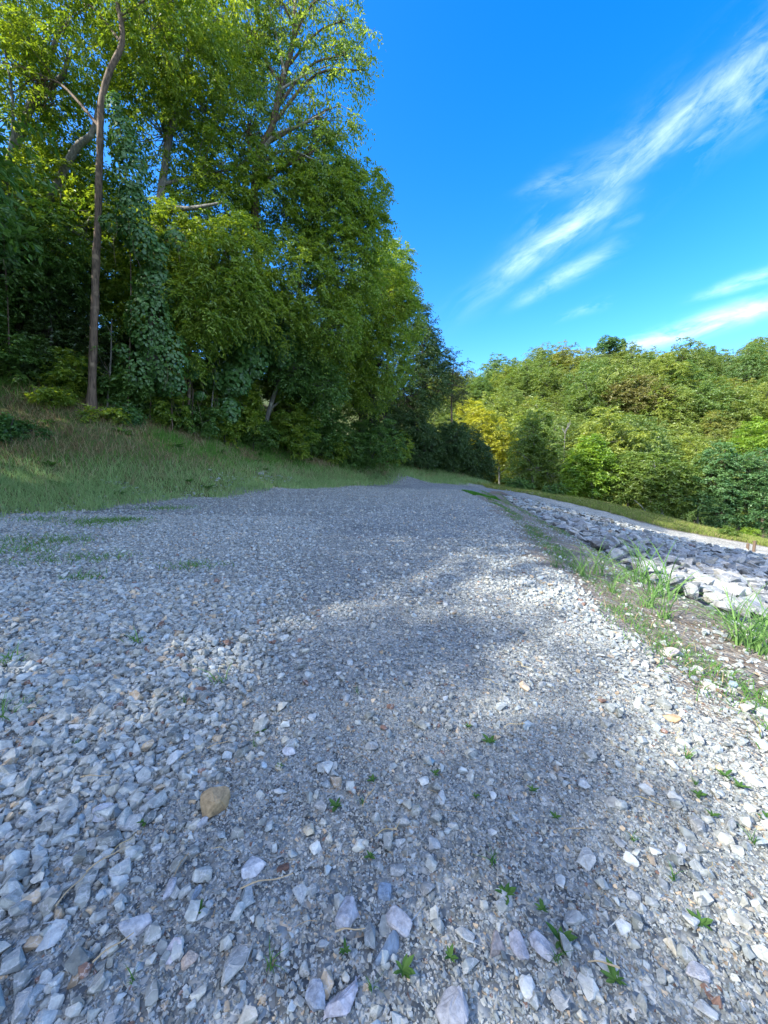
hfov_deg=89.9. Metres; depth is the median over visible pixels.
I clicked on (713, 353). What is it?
hillside tree
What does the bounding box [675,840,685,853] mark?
stone
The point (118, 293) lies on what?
tree
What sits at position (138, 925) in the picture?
stone
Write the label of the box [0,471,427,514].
gravel
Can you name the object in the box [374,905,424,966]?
stone
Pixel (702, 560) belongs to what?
boulder
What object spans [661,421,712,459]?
hillside tree
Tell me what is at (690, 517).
hillside tree
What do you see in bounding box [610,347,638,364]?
hillside tree
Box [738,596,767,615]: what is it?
boulder
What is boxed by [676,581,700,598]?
boulder
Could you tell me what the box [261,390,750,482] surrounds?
hill
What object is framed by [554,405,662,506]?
hillside tree
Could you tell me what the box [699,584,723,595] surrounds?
boulder
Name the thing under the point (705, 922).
weed
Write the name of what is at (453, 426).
shrub
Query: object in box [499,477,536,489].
shrub
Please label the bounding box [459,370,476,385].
hillside tree
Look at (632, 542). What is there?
boulder
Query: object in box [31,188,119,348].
forest tree
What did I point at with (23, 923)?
stone
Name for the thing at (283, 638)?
stone
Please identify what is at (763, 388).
hillside tree
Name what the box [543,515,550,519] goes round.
boulder
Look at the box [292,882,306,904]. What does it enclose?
stone
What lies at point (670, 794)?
stone
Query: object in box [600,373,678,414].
rusty crowned tree
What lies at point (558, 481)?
hillside tree
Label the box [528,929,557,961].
stone
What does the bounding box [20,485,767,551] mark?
gravel
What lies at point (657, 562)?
boulder
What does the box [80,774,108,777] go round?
straw
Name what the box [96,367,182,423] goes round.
shrub
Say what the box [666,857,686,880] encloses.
weed
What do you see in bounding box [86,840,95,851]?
stone
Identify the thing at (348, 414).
forest tree
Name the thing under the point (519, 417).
hillside tree
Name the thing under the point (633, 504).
hillside tree
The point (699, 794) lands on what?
weed
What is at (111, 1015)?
stone
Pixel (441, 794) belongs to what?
stone
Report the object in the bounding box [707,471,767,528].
hillside tree
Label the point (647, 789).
stone
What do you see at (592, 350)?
hillside tree
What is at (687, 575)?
boulder
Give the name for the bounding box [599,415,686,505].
hillside tree
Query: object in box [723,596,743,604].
boulder
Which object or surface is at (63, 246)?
forest tree
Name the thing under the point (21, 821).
stone
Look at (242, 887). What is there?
straw
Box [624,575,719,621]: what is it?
sedge clump
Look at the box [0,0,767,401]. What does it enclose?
sky
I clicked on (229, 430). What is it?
shrub
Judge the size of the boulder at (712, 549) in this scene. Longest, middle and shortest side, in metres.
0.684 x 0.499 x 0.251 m
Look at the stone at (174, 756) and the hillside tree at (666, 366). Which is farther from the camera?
the hillside tree at (666, 366)
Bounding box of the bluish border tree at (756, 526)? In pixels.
[741,467,767,537]
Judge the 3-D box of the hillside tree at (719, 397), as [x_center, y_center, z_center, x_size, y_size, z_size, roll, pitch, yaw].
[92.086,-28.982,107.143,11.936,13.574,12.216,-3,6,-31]
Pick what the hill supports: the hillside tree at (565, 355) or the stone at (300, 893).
the hillside tree at (565, 355)
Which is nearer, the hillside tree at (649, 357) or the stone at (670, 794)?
the stone at (670, 794)
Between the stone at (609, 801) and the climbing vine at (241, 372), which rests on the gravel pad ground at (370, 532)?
the stone at (609, 801)
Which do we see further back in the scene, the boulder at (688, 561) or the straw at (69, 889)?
the boulder at (688, 561)
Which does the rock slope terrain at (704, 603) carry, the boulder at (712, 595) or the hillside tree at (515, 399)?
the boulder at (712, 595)
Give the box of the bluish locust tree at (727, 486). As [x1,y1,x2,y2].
[684,439,767,528]
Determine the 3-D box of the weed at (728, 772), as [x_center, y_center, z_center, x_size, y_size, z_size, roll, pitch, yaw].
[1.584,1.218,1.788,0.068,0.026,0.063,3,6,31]
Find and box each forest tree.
[0,104,63,265]
[0,194,116,356]
[2,160,116,355]
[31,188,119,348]
[98,207,176,360]
[115,254,202,394]
[175,277,258,393]
[185,341,222,386]
[215,298,291,416]
[270,306,343,427]
[332,337,388,438]
[339,359,385,427]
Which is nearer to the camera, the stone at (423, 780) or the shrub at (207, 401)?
the stone at (423, 780)
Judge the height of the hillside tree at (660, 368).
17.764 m
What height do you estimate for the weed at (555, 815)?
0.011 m
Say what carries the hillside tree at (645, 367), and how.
on the hill
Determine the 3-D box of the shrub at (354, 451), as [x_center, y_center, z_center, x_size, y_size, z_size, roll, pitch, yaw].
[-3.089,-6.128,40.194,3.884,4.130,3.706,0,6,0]
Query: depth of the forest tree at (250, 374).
39.69 m
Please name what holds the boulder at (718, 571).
on the rock slope terrain at (704, 603)
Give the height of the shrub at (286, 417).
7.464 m
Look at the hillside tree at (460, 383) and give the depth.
130.18 m
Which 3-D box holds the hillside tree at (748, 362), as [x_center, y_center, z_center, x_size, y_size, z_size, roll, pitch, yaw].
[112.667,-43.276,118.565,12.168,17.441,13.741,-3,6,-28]
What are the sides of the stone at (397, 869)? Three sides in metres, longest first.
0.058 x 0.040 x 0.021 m
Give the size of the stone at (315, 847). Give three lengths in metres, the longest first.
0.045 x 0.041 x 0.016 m
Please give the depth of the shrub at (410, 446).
42.38 m
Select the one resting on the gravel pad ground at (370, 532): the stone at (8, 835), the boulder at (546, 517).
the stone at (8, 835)
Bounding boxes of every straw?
[55,870,88,906]
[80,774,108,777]
[86,846,125,871]
[92,932,133,962]
[240,873,292,889]
[335,927,364,932]
[588,960,619,968]
[632,796,662,805]
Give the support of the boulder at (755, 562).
on the rock slope terrain at (704, 603)
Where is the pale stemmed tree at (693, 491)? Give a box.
[666,455,721,523]
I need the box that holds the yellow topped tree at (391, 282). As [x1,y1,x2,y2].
[357,241,425,437]
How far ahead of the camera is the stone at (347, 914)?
1.20 m
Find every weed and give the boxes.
[36,417,55,422]
[42,460,57,464]
[47,480,73,485]
[112,427,132,432]
[125,952,147,984]
[167,442,184,446]
[198,898,204,913]
[265,938,287,972]
[329,797,341,811]
[339,938,350,954]
[364,850,374,858]
[365,971,383,994]
[367,774,376,781]
[393,954,415,978]
[445,944,458,962]
[472,840,498,869]
[481,733,496,742]
[495,883,516,904]
[527,785,538,791]
[534,898,548,912]
[545,921,577,954]
[545,945,572,967]
[550,811,560,819]
[600,957,626,984]
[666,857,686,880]
[676,740,698,758]
[686,908,712,930]
[689,789,706,797]
[706,809,720,817]
[716,769,731,778]
[733,777,750,787]
[740,824,765,844]
[757,810,767,818]
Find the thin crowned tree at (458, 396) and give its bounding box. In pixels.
[422,346,475,472]
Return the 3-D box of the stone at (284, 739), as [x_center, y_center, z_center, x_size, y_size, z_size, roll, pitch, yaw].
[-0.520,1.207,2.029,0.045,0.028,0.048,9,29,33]
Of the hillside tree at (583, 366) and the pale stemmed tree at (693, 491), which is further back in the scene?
the hillside tree at (583, 366)
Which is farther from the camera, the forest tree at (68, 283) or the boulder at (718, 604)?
the forest tree at (68, 283)
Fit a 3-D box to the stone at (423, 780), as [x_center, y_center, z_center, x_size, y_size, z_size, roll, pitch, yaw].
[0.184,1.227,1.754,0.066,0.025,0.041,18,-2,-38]
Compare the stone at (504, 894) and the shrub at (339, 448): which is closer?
the stone at (504, 894)
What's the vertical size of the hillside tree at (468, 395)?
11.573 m
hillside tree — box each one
[417,399,461,443]
[440,372,470,393]
[445,388,472,412]
[448,387,476,406]
[448,404,474,422]
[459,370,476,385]
[467,373,495,406]
[467,377,487,404]
[474,387,523,468]
[476,414,509,481]
[477,353,514,393]
[485,365,521,401]
[488,443,528,484]
[493,374,529,406]
[493,396,579,489]
[494,385,528,422]
[502,389,525,415]
[504,357,519,369]
[506,358,546,399]
[506,362,535,404]
[510,395,557,433]
[520,412,584,489]
[521,342,559,372]
[527,361,568,409]
[529,354,560,386]
[543,339,585,376]
[543,461,577,495]
[545,388,581,422]
[549,350,577,375]
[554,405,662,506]
[555,366,580,391]
[556,358,608,419]
[556,410,588,434]
[559,372,621,430]
[567,417,598,436]
[569,364,583,382]
[572,350,591,369]
[574,346,598,359]
[579,350,617,395]
[584,356,623,410]
[589,354,651,419]
[591,411,685,506]
[593,413,656,462]
[594,349,618,364]
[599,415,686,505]
[604,411,639,434]
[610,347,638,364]
[610,455,653,508]
[612,341,649,369]
[615,352,670,386]
[627,382,687,435]
[634,372,670,419]
[635,432,738,521]
[638,350,702,396]
[642,354,659,366]
[642,360,688,388]
[643,345,661,358]
[648,469,690,517]
[650,414,673,435]
[653,374,697,423]
[656,386,709,435]
[658,359,724,400]
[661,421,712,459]
[662,416,703,446]
[663,336,709,379]
[671,374,747,437]
[675,468,718,524]
[689,342,709,366]
[689,427,752,454]
[691,354,725,382]
[691,409,739,442]
[697,345,733,382]
[697,436,738,456]
[703,382,767,436]
[703,383,738,405]
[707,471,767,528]
[709,348,740,377]
[714,375,735,388]
[719,377,756,399]
[721,342,767,386]
[730,335,767,379]
[731,343,766,361]
[732,349,767,381]
[739,336,767,355]
[741,382,766,410]
[741,384,767,420]
[750,352,767,382]
[750,365,767,392]
[751,370,767,393]
[751,403,767,432]
[759,376,767,393]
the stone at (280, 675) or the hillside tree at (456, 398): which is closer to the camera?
the stone at (280, 675)
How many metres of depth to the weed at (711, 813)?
1.58 m
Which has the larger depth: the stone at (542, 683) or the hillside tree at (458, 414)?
the hillside tree at (458, 414)
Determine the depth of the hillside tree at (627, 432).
74.71 m
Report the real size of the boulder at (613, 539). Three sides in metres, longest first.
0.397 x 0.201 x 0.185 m
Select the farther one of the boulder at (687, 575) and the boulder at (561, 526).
the boulder at (561, 526)
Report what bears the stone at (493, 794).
on the gravel pad ground at (370, 532)
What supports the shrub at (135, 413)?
on the bank terrain at (119, 437)
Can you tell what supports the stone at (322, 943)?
on the gravel pad ground at (370, 532)
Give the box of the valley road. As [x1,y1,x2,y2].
[464,486,767,550]
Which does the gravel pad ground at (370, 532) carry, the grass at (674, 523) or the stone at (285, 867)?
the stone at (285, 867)
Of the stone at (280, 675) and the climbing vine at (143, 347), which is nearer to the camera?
the stone at (280, 675)
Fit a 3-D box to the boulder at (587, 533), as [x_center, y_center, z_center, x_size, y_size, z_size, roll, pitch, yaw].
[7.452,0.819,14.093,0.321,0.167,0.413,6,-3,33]
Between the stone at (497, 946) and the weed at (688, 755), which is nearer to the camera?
the stone at (497, 946)
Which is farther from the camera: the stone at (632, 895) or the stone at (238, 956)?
the stone at (632, 895)
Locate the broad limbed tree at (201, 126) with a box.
[71,0,279,381]
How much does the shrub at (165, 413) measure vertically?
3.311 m
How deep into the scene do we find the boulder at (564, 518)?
21.39 m
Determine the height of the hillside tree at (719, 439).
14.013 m
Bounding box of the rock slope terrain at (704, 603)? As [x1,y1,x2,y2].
[501,494,766,633]
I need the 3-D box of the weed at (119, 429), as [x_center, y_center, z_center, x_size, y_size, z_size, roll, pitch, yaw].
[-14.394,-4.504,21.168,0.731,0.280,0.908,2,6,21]
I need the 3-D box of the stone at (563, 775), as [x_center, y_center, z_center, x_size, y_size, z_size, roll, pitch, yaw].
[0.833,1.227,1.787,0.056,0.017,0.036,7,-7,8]
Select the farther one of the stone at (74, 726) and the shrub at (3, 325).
the shrub at (3, 325)
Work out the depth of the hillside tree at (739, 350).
136.73 m
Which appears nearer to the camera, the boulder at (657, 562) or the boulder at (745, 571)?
the boulder at (657, 562)
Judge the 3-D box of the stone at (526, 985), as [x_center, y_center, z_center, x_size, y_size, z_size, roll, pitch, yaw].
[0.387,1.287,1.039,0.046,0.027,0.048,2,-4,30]
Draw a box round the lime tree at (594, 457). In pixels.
[557,433,627,500]
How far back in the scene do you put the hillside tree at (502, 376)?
129.83 m
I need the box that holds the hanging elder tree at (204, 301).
[122,195,284,430]
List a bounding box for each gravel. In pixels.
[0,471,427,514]
[0,513,663,591]
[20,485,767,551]
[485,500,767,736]
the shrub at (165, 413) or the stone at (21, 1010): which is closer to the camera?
the stone at (21, 1010)
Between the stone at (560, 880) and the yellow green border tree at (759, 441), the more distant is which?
the yellow green border tree at (759, 441)
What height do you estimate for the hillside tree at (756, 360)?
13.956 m
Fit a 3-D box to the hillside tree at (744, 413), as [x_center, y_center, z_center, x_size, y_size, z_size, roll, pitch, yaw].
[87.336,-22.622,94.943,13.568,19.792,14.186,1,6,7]
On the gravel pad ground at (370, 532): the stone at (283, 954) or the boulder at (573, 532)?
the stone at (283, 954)
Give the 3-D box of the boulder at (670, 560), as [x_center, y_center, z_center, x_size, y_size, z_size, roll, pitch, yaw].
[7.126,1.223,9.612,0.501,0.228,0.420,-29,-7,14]
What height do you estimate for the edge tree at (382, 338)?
22.542 m
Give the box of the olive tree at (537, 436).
[500,405,570,490]
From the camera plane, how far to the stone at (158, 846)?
1.44 m
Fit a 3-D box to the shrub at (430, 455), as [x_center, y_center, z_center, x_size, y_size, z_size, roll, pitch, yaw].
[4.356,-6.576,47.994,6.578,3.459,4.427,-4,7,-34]
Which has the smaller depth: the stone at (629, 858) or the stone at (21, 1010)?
the stone at (21, 1010)
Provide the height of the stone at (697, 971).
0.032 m
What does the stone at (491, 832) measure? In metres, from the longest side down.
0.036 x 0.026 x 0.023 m
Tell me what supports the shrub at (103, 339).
on the bank terrain at (119, 437)
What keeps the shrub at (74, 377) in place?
on the bank terrain at (119, 437)
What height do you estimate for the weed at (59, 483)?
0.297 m
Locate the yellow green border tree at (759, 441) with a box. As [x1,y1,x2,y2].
[721,415,767,536]
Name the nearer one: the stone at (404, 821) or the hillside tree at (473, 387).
the stone at (404, 821)
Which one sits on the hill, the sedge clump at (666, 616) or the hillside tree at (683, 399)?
the hillside tree at (683, 399)
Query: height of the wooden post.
1.450 m
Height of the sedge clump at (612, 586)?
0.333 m
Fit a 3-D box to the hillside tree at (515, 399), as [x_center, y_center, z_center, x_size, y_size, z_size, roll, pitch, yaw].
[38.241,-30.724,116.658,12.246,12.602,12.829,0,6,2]
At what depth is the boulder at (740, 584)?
7.71 m
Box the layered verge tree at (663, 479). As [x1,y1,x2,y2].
[623,446,698,518]
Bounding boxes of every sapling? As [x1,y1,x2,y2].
[26,266,62,345]
[92,299,124,406]
[202,352,227,437]
[203,352,228,438]
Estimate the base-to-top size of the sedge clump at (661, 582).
0.931 m
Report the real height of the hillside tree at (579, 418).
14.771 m
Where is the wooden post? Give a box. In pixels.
[752,541,756,551]
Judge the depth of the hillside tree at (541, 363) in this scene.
136.60 m
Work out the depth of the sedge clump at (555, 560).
6.06 m
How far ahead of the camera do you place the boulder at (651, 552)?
11.37 m
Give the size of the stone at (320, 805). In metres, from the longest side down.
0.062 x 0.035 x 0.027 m
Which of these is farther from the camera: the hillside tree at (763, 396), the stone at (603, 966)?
the hillside tree at (763, 396)
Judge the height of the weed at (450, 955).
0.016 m
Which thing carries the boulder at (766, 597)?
on the rock slope terrain at (704, 603)
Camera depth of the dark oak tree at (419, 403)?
45.32 m
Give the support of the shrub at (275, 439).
on the bank terrain at (119, 437)
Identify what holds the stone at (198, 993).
on the gravel pad ground at (370, 532)
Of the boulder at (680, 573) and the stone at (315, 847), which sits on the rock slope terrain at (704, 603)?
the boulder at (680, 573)
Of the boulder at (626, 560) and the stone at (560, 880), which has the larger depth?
the boulder at (626, 560)
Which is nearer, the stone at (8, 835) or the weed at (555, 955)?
the weed at (555, 955)
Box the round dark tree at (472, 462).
[405,420,500,480]
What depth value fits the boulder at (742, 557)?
16.59 m
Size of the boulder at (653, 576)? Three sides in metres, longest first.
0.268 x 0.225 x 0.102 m
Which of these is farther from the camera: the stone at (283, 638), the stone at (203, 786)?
the stone at (283, 638)
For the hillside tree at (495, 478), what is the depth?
81.77 m
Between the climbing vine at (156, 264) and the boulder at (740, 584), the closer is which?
the boulder at (740, 584)
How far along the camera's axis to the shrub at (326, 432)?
36.83 m
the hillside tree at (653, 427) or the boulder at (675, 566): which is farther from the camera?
the hillside tree at (653, 427)
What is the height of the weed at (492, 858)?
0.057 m
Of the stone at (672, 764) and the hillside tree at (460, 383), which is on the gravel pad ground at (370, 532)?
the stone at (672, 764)
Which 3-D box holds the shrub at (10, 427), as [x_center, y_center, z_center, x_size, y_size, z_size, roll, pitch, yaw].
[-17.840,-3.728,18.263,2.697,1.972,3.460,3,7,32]
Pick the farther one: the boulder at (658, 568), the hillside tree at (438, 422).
the hillside tree at (438, 422)
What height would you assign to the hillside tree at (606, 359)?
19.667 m
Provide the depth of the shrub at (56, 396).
20.99 m
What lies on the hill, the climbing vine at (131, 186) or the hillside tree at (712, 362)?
the hillside tree at (712, 362)
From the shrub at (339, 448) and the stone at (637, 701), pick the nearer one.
the stone at (637, 701)
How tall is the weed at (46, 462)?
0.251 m
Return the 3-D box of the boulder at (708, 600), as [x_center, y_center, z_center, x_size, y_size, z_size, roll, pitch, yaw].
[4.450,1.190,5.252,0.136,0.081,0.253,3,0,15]
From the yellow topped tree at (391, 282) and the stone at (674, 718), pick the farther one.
the yellow topped tree at (391, 282)
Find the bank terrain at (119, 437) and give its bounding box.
[0,335,466,512]
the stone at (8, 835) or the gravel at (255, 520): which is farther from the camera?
the gravel at (255, 520)
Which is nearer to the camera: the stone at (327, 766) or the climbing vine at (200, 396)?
the stone at (327, 766)
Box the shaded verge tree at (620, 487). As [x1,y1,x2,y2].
[602,449,655,506]
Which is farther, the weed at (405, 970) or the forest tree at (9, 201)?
the forest tree at (9, 201)
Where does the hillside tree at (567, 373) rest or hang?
on the hill
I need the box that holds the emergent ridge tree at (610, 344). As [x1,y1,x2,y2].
[593,335,628,362]
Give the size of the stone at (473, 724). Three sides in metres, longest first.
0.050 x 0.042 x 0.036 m
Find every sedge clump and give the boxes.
[544,550,570,567]
[545,538,668,584]
[547,532,714,600]
[560,546,605,576]
[576,540,635,577]
[581,571,642,593]
[600,557,660,583]
[606,568,717,607]
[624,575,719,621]
[647,574,767,648]
[648,575,767,657]
[675,582,763,619]
[721,593,767,633]
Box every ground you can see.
[0,476,767,1023]
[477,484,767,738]
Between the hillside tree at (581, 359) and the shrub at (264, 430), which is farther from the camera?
the hillside tree at (581, 359)
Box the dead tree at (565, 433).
[561,421,570,463]
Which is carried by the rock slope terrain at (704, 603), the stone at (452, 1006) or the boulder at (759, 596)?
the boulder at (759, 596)
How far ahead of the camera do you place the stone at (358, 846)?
1.43 m
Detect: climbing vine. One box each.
[0,207,39,378]
[98,198,189,419]
[104,90,160,402]
[104,268,190,429]
[180,355,217,426]
[204,284,296,442]
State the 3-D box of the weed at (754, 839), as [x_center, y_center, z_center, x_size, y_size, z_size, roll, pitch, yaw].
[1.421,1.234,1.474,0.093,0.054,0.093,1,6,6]
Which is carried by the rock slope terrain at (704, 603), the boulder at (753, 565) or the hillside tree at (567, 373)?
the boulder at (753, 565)
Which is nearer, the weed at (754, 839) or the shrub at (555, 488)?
the weed at (754, 839)
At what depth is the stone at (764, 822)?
1.55 m
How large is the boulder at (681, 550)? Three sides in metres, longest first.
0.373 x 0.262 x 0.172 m
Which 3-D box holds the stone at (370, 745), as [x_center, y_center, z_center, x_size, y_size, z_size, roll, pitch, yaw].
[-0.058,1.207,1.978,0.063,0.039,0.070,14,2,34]
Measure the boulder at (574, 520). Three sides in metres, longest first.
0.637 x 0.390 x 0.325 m
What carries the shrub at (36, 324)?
on the bank terrain at (119, 437)
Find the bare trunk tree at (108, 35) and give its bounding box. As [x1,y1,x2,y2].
[0,0,258,408]
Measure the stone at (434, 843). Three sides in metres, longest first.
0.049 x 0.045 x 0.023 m
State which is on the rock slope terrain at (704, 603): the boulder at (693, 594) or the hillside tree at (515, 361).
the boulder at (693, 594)
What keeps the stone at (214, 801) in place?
on the gravel pad ground at (370, 532)
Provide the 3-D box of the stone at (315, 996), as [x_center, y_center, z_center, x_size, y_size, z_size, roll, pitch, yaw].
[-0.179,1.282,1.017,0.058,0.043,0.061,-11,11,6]
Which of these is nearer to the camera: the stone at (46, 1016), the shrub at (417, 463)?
the stone at (46, 1016)
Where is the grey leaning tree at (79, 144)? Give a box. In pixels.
[0,0,137,295]
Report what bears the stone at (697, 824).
on the gravel pad ground at (370, 532)
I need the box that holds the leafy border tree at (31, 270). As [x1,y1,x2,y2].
[0,158,112,334]
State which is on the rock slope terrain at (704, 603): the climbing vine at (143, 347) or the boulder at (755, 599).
the boulder at (755, 599)
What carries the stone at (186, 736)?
on the gravel pad ground at (370, 532)
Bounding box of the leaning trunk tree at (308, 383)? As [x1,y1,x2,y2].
[259,302,351,448]
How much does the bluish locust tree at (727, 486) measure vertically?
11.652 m
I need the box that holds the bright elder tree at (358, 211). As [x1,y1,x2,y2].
[225,120,399,455]
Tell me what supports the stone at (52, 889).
on the gravel pad ground at (370, 532)
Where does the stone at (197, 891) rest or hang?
on the gravel pad ground at (370, 532)
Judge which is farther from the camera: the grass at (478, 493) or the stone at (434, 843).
the grass at (478, 493)
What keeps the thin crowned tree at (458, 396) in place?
on the bank terrain at (119, 437)
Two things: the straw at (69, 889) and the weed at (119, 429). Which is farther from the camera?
the weed at (119, 429)
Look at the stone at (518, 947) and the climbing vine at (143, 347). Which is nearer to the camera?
the stone at (518, 947)
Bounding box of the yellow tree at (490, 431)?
[454,398,525,483]
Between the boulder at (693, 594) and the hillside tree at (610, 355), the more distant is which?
the hillside tree at (610, 355)
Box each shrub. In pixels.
[0,285,28,352]
[0,329,70,388]
[0,349,62,383]
[0,412,60,444]
[1,274,100,364]
[21,384,81,410]
[24,351,101,390]
[32,346,105,397]
[53,312,172,384]
[74,403,132,425]
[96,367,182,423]
[97,367,155,416]
[105,399,147,427]
[138,389,194,429]
[141,398,188,424]
[169,399,224,439]
[184,366,238,436]
[186,374,265,443]
[208,402,265,447]
[239,415,280,450]
[257,416,291,449]
[263,373,322,459]
[289,420,323,457]
[292,409,350,460]
[313,436,353,464]
[338,418,378,470]
[339,418,407,471]
[344,433,371,466]
[367,428,414,465]
[375,411,429,467]
[400,447,441,471]
[415,417,469,466]
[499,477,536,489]
[540,482,568,494]
[715,525,742,536]
[736,527,763,537]
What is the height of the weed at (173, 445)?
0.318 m
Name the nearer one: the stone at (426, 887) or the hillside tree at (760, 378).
the stone at (426, 887)
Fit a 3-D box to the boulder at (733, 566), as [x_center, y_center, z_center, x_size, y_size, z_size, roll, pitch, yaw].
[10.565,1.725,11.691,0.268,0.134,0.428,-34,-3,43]
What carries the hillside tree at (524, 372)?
on the hill
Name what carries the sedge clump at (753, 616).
on the rock slope terrain at (704, 603)
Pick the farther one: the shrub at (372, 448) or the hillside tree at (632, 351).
the hillside tree at (632, 351)
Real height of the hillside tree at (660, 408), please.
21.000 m
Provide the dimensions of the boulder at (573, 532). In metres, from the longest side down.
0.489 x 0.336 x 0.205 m
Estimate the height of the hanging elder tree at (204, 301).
14.450 m
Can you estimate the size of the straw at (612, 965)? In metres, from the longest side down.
0.081 x 0.011 x 0.008 m
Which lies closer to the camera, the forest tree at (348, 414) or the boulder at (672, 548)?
the boulder at (672, 548)
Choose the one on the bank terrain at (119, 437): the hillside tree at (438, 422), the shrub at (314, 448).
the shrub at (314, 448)
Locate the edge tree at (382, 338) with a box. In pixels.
[293,235,433,462]
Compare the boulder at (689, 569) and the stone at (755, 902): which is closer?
the stone at (755, 902)
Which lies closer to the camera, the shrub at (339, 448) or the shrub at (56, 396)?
the shrub at (56, 396)
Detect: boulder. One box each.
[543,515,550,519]
[555,523,565,528]
[557,515,568,520]
[567,528,578,534]
[570,518,579,522]
[575,520,591,525]
[577,534,585,540]
[583,532,591,535]
[589,540,609,549]
[608,541,615,547]
[609,536,619,543]
[609,547,622,559]
[617,537,630,542]
[622,558,634,562]
[627,541,636,544]
[632,548,644,553]
[635,560,656,574]
[636,538,649,543]
[636,557,660,564]
[645,541,663,546]
[649,550,656,555]
[649,573,665,578]
[657,566,668,574]
[657,574,684,586]
[660,557,679,564]
[666,564,679,569]
[667,545,674,551]
[669,552,686,558]
[669,572,688,579]
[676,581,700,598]
[677,549,687,552]
[679,561,690,568]
[682,582,698,599]
[683,558,693,564]
[683,573,693,580]
[684,567,702,573]
[685,557,704,563]
[691,572,714,585]
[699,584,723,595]
[700,566,715,570]
[701,597,716,602]
[702,569,713,573]
[703,592,729,600]
[705,557,717,563]
[706,546,720,551]
[712,569,727,574]
[712,579,745,597]
[713,600,734,611]
[714,574,740,582]
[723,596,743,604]
[723,600,749,617]
[727,564,736,570]
[731,554,745,562]
[732,582,746,586]
[736,565,752,570]
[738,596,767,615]
[739,569,753,574]
[743,586,751,594]
[744,577,756,582]
[745,596,759,602]
[746,592,764,602]
[747,560,761,564]
[747,562,760,567]
[749,607,758,612]
[750,584,763,591]
[759,594,767,603]
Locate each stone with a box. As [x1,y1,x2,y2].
[4,830,13,838]
[8,916,29,933]
[11,985,32,1023]
[15,816,28,827]
[34,1008,57,1023]
[35,918,68,951]
[41,885,59,899]
[56,718,66,723]
[62,856,73,865]
[68,720,81,729]
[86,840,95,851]
[91,802,113,822]
[103,1005,120,1023]
[116,814,142,830]
[118,913,151,940]
[151,843,162,852]
[159,937,183,964]
[162,877,176,900]
[166,750,183,768]
[181,950,198,970]
[183,734,189,739]
[185,884,201,909]
[189,983,206,1002]
[195,742,204,749]
[196,816,208,827]
[199,782,206,790]
[200,786,230,818]
[221,931,256,986]
[241,856,265,878]
[270,716,277,720]
[274,788,286,793]
[275,762,281,770]
[277,673,284,678]
[277,862,289,872]
[278,738,294,757]
[279,634,288,641]
[280,941,288,957]
[281,736,289,743]
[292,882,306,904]
[303,823,314,835]
[305,978,325,1011]
[307,713,316,720]
[309,840,321,854]
[314,800,326,811]
[316,939,328,947]
[322,760,332,773]
[322,975,360,1020]
[334,895,360,931]
[343,693,349,701]
[347,659,352,665]
[352,839,364,852]
[364,741,378,749]
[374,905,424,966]
[377,882,391,900]
[385,904,411,937]
[389,863,404,875]
[395,838,405,846]
[396,815,410,826]
[418,776,428,785]
[420,881,434,894]
[429,837,440,849]
[435,790,445,804]
[435,985,468,1023]
[447,821,458,829]
[455,926,483,946]
[470,721,476,727]
[488,828,496,836]
[489,791,496,799]
[490,930,504,957]
[499,890,512,907]
[509,929,529,960]
[518,974,534,999]
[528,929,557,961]
[537,681,546,686]
[551,987,569,1012]
[555,874,564,887]
[558,773,569,777]
[563,910,584,926]
[576,846,595,870]
[577,778,590,787]
[577,972,598,1000]
[594,953,618,972]
[597,1017,606,1023]
[604,796,617,808]
[609,835,628,851]
[610,917,631,935]
[623,851,638,866]
[626,887,640,901]
[634,698,641,709]
[638,782,655,795]
[649,847,661,854]
[658,877,668,891]
[659,647,679,656]
[663,714,681,723]
[664,759,678,770]
[667,791,683,801]
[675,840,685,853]
[682,910,699,930]
[685,960,710,984]
[688,816,705,835]
[693,999,718,1020]
[720,781,731,788]
[724,817,735,828]
[726,908,740,926]
[745,772,765,786]
[750,898,760,906]
[760,818,767,828]
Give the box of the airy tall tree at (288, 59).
[192,0,383,424]
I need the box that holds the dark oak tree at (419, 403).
[352,300,457,469]
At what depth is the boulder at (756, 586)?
7.80 m
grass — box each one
[0,502,233,720]
[461,489,500,500]
[464,480,767,545]
[480,490,767,749]

